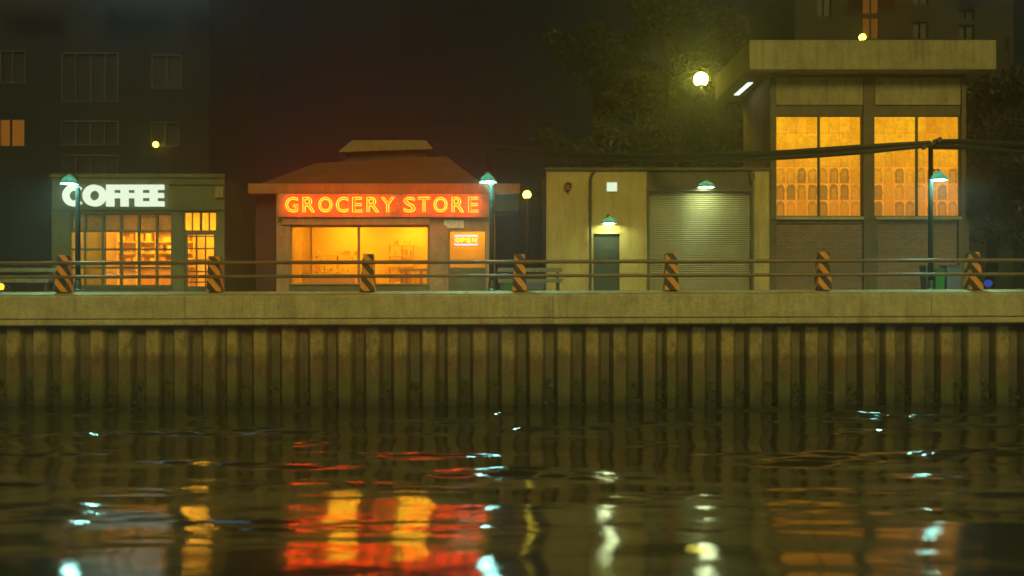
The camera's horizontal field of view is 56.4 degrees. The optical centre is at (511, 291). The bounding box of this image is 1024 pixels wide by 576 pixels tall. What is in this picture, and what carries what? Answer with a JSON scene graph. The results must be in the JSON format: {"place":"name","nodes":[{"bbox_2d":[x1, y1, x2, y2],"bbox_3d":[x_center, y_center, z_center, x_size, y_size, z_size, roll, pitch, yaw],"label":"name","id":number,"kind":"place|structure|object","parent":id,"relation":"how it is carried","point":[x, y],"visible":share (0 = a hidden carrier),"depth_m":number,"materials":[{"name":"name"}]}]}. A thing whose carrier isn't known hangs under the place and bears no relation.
{"place":"outdoors","nodes":[
{"label":"outdoors","id":0,"kind":"place"},
{"bbox_2d":[0,403,1023,575],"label":"water","id":1,"kind":"structure","parent":0,"point":[580,489],"depth_m":16.16,"materials":[{"name":"black liquid"}]},
{"bbox_2d":[260,0,1023,290],"label":"sky","id":2,"kind":"structure","parent":0,"point":[455,76],"materials":[{"name":"black"}]},
{"bbox_2d":[284,323,1001,325],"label":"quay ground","id":3,"kind":"structure","parent":0,"point":[643,324],"depth_m":28.90,"materials":[{"name":"grey concrete"}]},
{"bbox_2d":[0,279,4,291],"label":"lantern","id":4,"kind":"object","parent":3,"relation":"on","point":[2,286],"visible":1,"depth_m":30.95,"materials":[{"name":"yellow glass"}]},
{"bbox_2d":[0,268,55,291],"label":"bench","id":5,"kind":"object","parent":3,"relation":"on","point":[46,281],"visible":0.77,"depth_m":31.98,"materials":[{"name":"brown metal"}]},
{"bbox_2d":[60,172,82,291],"bbox_3d":[-13.849,-1.869,30.009,0.582,3.738,0.698,0,0,0],"label":"street lamp","id":6,"kind":"object","parent":3,"relation":"on","point":[68,179],"visible":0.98,"depth_m":30.13,"materials":[{"name":"metal"}]},
{"bbox_2d":[0,0,259,291],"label":"apartment block","id":7,"kind":"structure","parent":3,"relation":"on","point":[104,86],"depth_m":60.00,"materials":[{"name":"black concrete"}]},
{"bbox_2d":[0,50,25,82],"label":"window","id":8,"kind":"structure","parent":7,"relation":"in","point":[12,62],"depth_m":60.20,"materials":[{"name":"grey glass"}]},
{"bbox_2d":[0,118,25,146],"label":"window","id":9,"kind":"structure","parent":7,"relation":"in","point":[12,130],"depth_m":60.20,"materials":[{"name":"orange glass"}]},
{"bbox_2d":[61,52,117,101],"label":"window","id":10,"kind":"structure","parent":7,"relation":"in","point":[85,76],"depth_m":60.20,"materials":[{"name":"grey glass"}]},
{"bbox_2d":[61,120,117,144],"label":"window","id":11,"kind":"structure","parent":7,"relation":"in","point":[73,132],"depth_m":60.20,"materials":[{"name":"black glass"}]},
{"bbox_2d":[61,155,117,173],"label":"window","id":12,"kind":"structure","parent":7,"relation":"in","point":[77,164],"depth_m":60.20,"materials":[{"name":"black glass"}]},
{"bbox_2d":[151,122,178,146],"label":"window","id":13,"kind":"structure","parent":7,"relation":"in","point":[166,133],"depth_m":60.20,"materials":[{"name":"black glass"}]},
{"bbox_2d":[151,54,181,88],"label":"window","id":14,"kind":"structure","parent":7,"relation":"in","point":[166,69],"depth_m":60.20,"materials":[{"name":"grey glass"}]},
{"bbox_2d":[50,174,255,291],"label":"coffee shop","id":15,"kind":"structure","parent":3,"relation":"on","point":[215,214],"depth_m":35.05,"materials":[{"name":"green paint"}]},
{"bbox_2d":[62,185,164,206],"bbox_3d":[-14.553,-3.511,34.905,3.681,0.791,0.150,0,0,0],"label":"coffee sign","id":16,"kind":"object","parent":15,"relation":"attached to","point":[109,195],"visible":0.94,"depth_m":34.83,"materials":[{"name":"white plastic"}]},
{"bbox_2d":[70,213,171,285],"bbox_3d":[-14.326,-1.533,35.090,3.813,2.711,0.100,0,0,0],"label":"window","id":17,"kind":"structure","parent":15,"relation":"in","point":[85,249],"depth_m":35.05,"materials":[{"name":"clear glass"}]},
{"bbox_2d":[116,232,195,285],"bbox_3d":[-14.438,-1.280,38.860,3.155,2.440,0.320,0,0,0],"label":"back shelf","id":18,"kind":"object","parent":15,"relation":"on","point":[149,237],"visible":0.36,"depth_m":38.72,"materials":[{"name":"brown wood"}]},
{"bbox_2d":[137,266,195,285],"bbox_3d":[-13.545,-0.525,37.550,2.129,0.950,0.660,0,0,0],"label":"cafe counter","id":19,"kind":"object","parent":15,"relation":"on","point":[152,281],"visible":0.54,"depth_m":37.30,"materials":[{"name":"orange wood"}]},
{"bbox_2d":[184,235,215,290],"bbox_3d":[-11.426,-1.050,35.090,1.172,2.080,0.100,0,0,0],"label":"door","id":20,"kind":"structure","parent":15,"relation":"in","point":[186,288],"depth_m":35.04,"materials":[{"name":"glass"}]},
{"bbox_2d":[184,212,216,230],"bbox_3d":[-11.426,-2.578,35.090,1.211,0.703,0.100,0,0,0],"label":"transom window","id":21,"kind":"structure","parent":15,"relation":"in","point":[201,213],"depth_m":35.05,"materials":[{"name":"yellow glass"}]},
{"bbox_2d":[248,140,519,290],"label":"grocery store","id":22,"kind":"structure","parent":3,"relation":"on","point":[399,171],"depth_m":35.02,"materials":[{"name":"paint"}]},
{"bbox_2d":[300,274,356,282],"bbox_3d":[-6.963,-0.362,36.450,2.090,0.615,0.600,0,0,0],"label":"grocery counter","id":23,"kind":"object","parent":22,"relation":"on","point":[329,280],"visible":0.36,"depth_m":36.20,"materials":[{"name":"brown wood"}]},
{"bbox_2d":[315,251,356,273],"bbox_3d":[-7.070,-0.859,38.805,1.798,1.598,0.410,0,0,0],"label":"goods shelf","id":24,"kind":"object","parent":22,"relation":"on","point":[337,269],"visible":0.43,"depth_m":38.63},
{"bbox_2d":[291,226,427,282],"bbox_3d":[-5.586,-1.357,35.070,5.039,2.090,0.100,0,0,0],"label":"window","id":25,"kind":"structure","parent":22,"relation":"in","point":[358,227],"depth_m":35.02,"materials":[{"name":"brown glass"}]},
{"bbox_2d":[285,197,477,211],"bbox_3d":[-4.715,-3.152,34.600,6.982,0.552,0.021,0,0,0],"label":"neon sign","id":26,"kind":"object","parent":22,"relation":"attached to","point":[383,200],"visible":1,"depth_m":34.59,"materials":[{"name":"glass"}]},
{"bbox_2d":[388,239,413,282],"bbox_3d":[-4.570,-1.111,39.405,1.016,2.102,0.410,0,0,0],"label":"goods shelf","id":27,"kind":"object","parent":22,"relation":"on","point":[401,252],"visible":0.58,"depth_m":39.23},
{"bbox_2d":[399,269,427,282],"bbox_3d":[-3.691,-0.458,36.200,1.133,0.805,0.600,0,0,0],"label":"shop table","id":28,"kind":"object","parent":22,"relation":"on","point":[406,270],"visible":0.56,"depth_m":35.95,"materials":[{"name":"brown wood"}]},
{"bbox_2d":[454,235,477,244],"bbox_3d":[-1.683,-1.887,34.960,0.848,0.370,0.052,0,0,0],"label":"open sign","id":29,"kind":"object","parent":22,"relation":"attached to","point":[467,239],"visible":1,"depth_m":34.95,"materials":[{"name":"yellow plastic"}]},
{"bbox_2d":[449,232,485,290],"bbox_3d":[-1.641,-1.116,35.031,1.367,2.183,0.178,0,0,0],"label":"door","id":30,"kind":"structure","parent":22,"relation":"in","point":[471,283],"depth_m":35.02,"materials":[{"name":"grey paint"}]},
{"bbox_2d":[486,140,488,171],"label":"utility pole","id":31,"kind":"object","parent":3,"relation":"on","point":[487,159],"visible":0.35,"depth_m":44.97,"materials":[{"name":"paint"}]},
{"bbox_2d":[479,171,496,290],"bbox_3d":[-0.754,-1.894,30.009,0.548,3.788,0.698,0,0,0],"label":"street lamp","id":32,"kind":"object","parent":3,"relation":"on","point":[487,177],"visible":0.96,"depth_m":30.13,"materials":[{"name":"metal"}]},
{"bbox_2d":[499,283,512,290],"bbox_3d":[-0.190,-0.197,34.275,0.529,0.384,0.602,0,0,0],"label":"litter bin","id":33,"kind":"object","parent":3,"relation":"on","point":[507,286],"visible":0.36,"depth_m":34.01,"materials":[{"name":"plastic"}]},
{"bbox_2d":[0,289,1023,406],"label":"quay wall","id":34,"kind":"structure","parent":3,"relation":"attached to","point":[838,341],"depth_m":28.18,"materials":[{"name":"concrete"}]},
{"bbox_2d":[0,252,1023,291],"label":"guard rail","id":35,"kind":"object","parent":34,"relation":"on","point":[64,276],"visible":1,"depth_m":28.25,"materials":[{"name":"metal"}]},
{"bbox_2d":[523,191,530,278],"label":"street lamp","id":36,"kind":"object","parent":3,"relation":"on","point":[526,195],"visible":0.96,"depth_m":41.05,"materials":[{"name":"metal"}]},
{"bbox_2d":[497,268,562,290],"bbox_3d":[0.598,-0.402,31.755,2.161,0.796,0.610,0,0,0],"label":"bench","id":37,"kind":"object","parent":3,"relation":"on","point":[557,281],"visible":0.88,"depth_m":31.50,"materials":[{"name":"brown metal"}]},
{"bbox_2d":[526,283,544,290],"bbox_3d":[0.835,-0.217,34.275,0.719,0.424,0.602,0,0,0],"label":"planter","id":38,"kind":"object","parent":3,"relation":"on","point":[535,286],"visible":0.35,"depth_m":34.02,"materials":[{"name":"grey concrete"}]},
{"bbox_2d":[526,21,662,203],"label":"tree","id":39,"kind":"object","parent":3,"relation":"on","point":[604,58],"visible":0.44,"depth_m":49.09,"materials":[{"name":"green plant"}]},
{"bbox_2d":[569,121,674,166],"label":"tree","id":40,"kind":"object","parent":3,"relation":"on","point":[607,142],"visible":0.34,"depth_m":45.39,"materials":[{"name":"green plant"}]},
{"bbox_2d":[605,0,738,166],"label":"tree","id":41,"kind":"object","parent":3,"relation":"on","point":[672,84],"visible":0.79,"depth_m":46.90,"materials":[{"name":"green plant"}]},
{"bbox_2d":[694,72,707,166],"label":"street lamp","id":42,"kind":"object","parent":3,"relation":"on","point":[700,79],"visible":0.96,"depth_m":41.98,"materials":[{"name":"glass"}]},
{"bbox_2d":[686,3,751,166],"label":"tree","id":43,"kind":"object","parent":3,"relation":"on","point":[731,20],"visible":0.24,"depth_m":51.79,"materials":[{"name":"green plant"}]},
{"bbox_2d":[859,34,865,39],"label":"street lamp","id":44,"kind":"object","parent":3,"relation":"on","point":[862,36],"visible":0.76,"depth_m":51.88,"materials":[{"name":"glass"}]},
{"bbox_2d":[745,0,1012,288],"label":"tenement block","id":45,"kind":"structure","parent":3,"relation":"on","point":[882,19],"depth_m":56.00,"materials":[{"name":"black concrete"}]},
{"bbox_2d":[816,0,831,15],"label":"window","id":46,"kind":"structure","parent":45,"relation":"in","point":[823,7],"depth_m":56.21,"materials":[{"name":"glass"}]},
{"bbox_2d":[862,0,878,12],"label":"window","id":47,"kind":"structure","parent":45,"relation":"in","point":[868,6],"depth_m":56.21,"materials":[{"name":"orange glass"}]},
{"bbox_2d":[862,18,878,37],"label":"window","id":48,"kind":"structure","parent":45,"relation":"in","point":[870,27],"depth_m":56.21,"materials":[{"name":"orange glass"}]},
{"bbox_2d":[912,21,928,37],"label":"window","id":49,"kind":"structure","parent":45,"relation":"in","point":[920,29],"depth_m":56.21,"materials":[{"name":"glass"}]},
{"bbox_2d":[912,0,928,3],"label":"window","id":50,"kind":"structure","parent":45,"relation":"in","point":[913,1],"depth_m":56.21,"materials":[{"name":"glass"}]},
{"bbox_2d":[958,10,974,18],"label":"window","id":51,"kind":"structure","parent":45,"relation":"in","point":[965,14],"depth_m":56.21,"materials":[{"name":"grey glass"}]},
{"bbox_2d":[958,25,974,37],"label":"window","id":52,"kind":"structure","parent":45,"relation":"in","point":[964,31],"depth_m":56.21,"materials":[{"name":"grey glass"}]},
{"bbox_2d":[1005,37,1008,50],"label":"window","id":53,"kind":"structure","parent":45,"relation":"in","point":[1006,38],"depth_m":56.01,"materials":[{"name":"black glass"}]},
{"bbox_2d":[919,265,934,288],"bbox_3d":[14.438,-0.467,33.275,0.331,0.924,0.602,0,0,0],"label":"litter bin","id":54,"kind":"object","parent":3,"relation":"on","point":[923,279],"visible":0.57,"depth_m":33.20,"materials":[{"name":"plastic"}]},
{"bbox_2d":[927,145,947,288],"bbox_3d":[13.352,-2.351,30.009,0.565,4.702,0.698,0,0,0],"label":"street lamp","id":55,"kind":"object","parent":3,"relation":"on","point":[938,175],"visible":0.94,"depth_m":30.13,"materials":[{"name":"metal"}]},
{"bbox_2d":[921,137,942,149],"bbox_3d":[13.220,-4.670,30.100,0.659,0.420,0.100,0,0,0],"label":"cable clamp","id":56,"kind":"object","parent":55,"relation":"attached to","point":[939,139],"visible":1,"depth_m":30.05,"materials":[{"name":"brown metal"}]},
{"bbox_2d":[486,141,930,162],"bbox_3d":[5.001,-5.655,36.599,3.015,2.618,20.812,0,0,-44],"label":"overhead cable","id":57,"kind":"object","parent":56,"relation":"hanging from","point":[830,151],"visible":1,"depth_m":32.51,"materials":[{"name":"rubber"}]},
{"bbox_2d":[932,139,1023,154],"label":"overhead cable","id":58,"kind":"object","parent":56,"relation":"hanging from","point":[951,144],"visible":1,"depth_m":31.28,"materials":[{"name":"rubber"}]},
{"bbox_2d":[934,268,945,288],"bbox_3d":[14.797,-0.417,33.275,0.386,0.824,0.602,0,0,0],"label":"litter bin","id":59,"kind":"object","parent":3,"relation":"on","point":[939,281],"visible":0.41,"depth_m":33.02,"materials":[{"name":"plastic"}]},
{"bbox_2d":[939,265,961,288],"bbox_3d":[15.257,-0.467,33.275,0.533,0.924,0.602,0,0,0],"label":"litter bin","id":60,"kind":"object","parent":3,"relation":"on","point":[952,282],"visible":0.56,"depth_m":33.02,"materials":[{"name":"plastic"}]},
{"bbox_2d":[984,280,991,288],"bbox_3d":[16.445,-0.212,33.000,0.260,0.416,0.260,0,0,0],"label":"bollard light","id":61,"kind":"object","parent":3,"relation":"on","point":[987,283],"visible":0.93,"depth_m":32.92,"materials":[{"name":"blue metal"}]},
{"bbox_2d":[966,64,1023,288],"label":"tree","id":62,"kind":"object","parent":3,"relation":"on","point":[982,110],"visible":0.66,"depth_m":42.77,"materials":[{"name":"green plant"}]},
{"bbox_2d":[969,147,1023,288],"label":"tree","id":63,"kind":"object","parent":3,"relation":"on","point":[1012,177],"visible":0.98,"depth_m":39.99,"materials":[{"name":"green plant"}]},
{"bbox_2d":[543,167,769,290],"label":"garage","id":64,"kind":"structure","parent":0,"point":[655,213],"depth_m":35.00,"materials":[{"name":"brown concrete"}]},
{"bbox_2d":[564,182,571,193],"bbox_3d":[2.051,-3.795,34.935,0.300,0.441,0.130,0,0,0],"label":"round vent","id":65,"kind":"object","parent":64,"relation":"attached to","point":[568,186],"visible":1,"depth_m":34.98,"materials":[{"name":"metal"}]},
{"bbox_2d":[593,234,618,289],"bbox_3d":[3.462,-1.064,35.083,0.966,2.108,0.114,0,0,0],"label":"door","id":66,"kind":"structure","parent":64,"relation":"in","point":[605,246],"depth_m":35.08,"materials":[{"name":"metal"}]},
{"bbox_2d":[601,214,616,223],"bbox_3d":[3.516,-2.652,34.644,0.602,0.382,0.602,0,0,45],"label":"wall lamp","id":67,"kind":"object","parent":64,"relation":"attached to","point":[608,220],"visible":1,"depth_m":34.48,"materials":[{"name":"green metal"}]},
{"bbox_2d":[606,182,616,191],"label":"lit wall panel","id":68,"kind":"structure","parent":64,"relation":"attached to","point":[611,186],"depth_m":34.94,"materials":[{"name":"white paint"}]},
{"bbox_2d":[697,178,715,188],"bbox_3d":[7.001,-3.944,34.500,0.680,0.382,0.700,0,0,0],"label":"wall lamp","id":69,"kind":"object","parent":64,"relation":"attached to","point":[705,183],"visible":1,"depth_m":34.33,"materials":[{"name":"green metal"}]},
{"bbox_2d":[715,40,995,289],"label":"studio building","id":70,"kind":"structure","parent":0,"point":[798,94],"depth_m":35.04,"materials":[{"name":"brown concrete"}]},
{"bbox_2d":[734,81,752,94],"bbox_3d":[9.010,-7.922,37.250,0.220,0.067,2.300,0,0,0],"label":"soffit light","id":71,"kind":"object","parent":70,"relation":"attached to","point":[745,86],"visible":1,"depth_m":37.10,"materials":[{"name":"white paint"}]},
{"bbox_2d":[776,116,861,216],"bbox_3d":[11.240,-4.600,35.095,3.145,3.691,0.130,0,0,0],"label":"window","id":72,"kind":"structure","parent":70,"relation":"in","point":[825,186],"depth_m":35.15,"materials":[{"name":"yellow glass"}]},
{"bbox_2d":[874,116,959,216],"bbox_3d":[14.834,-4.600,35.095,3.145,3.691,0.130,0,0,0],"label":"window","id":73,"kind":"structure","parent":70,"relation":"in","point":[900,177],"depth_m":35.15,"materials":[{"name":"yellow glass"}]}
]}

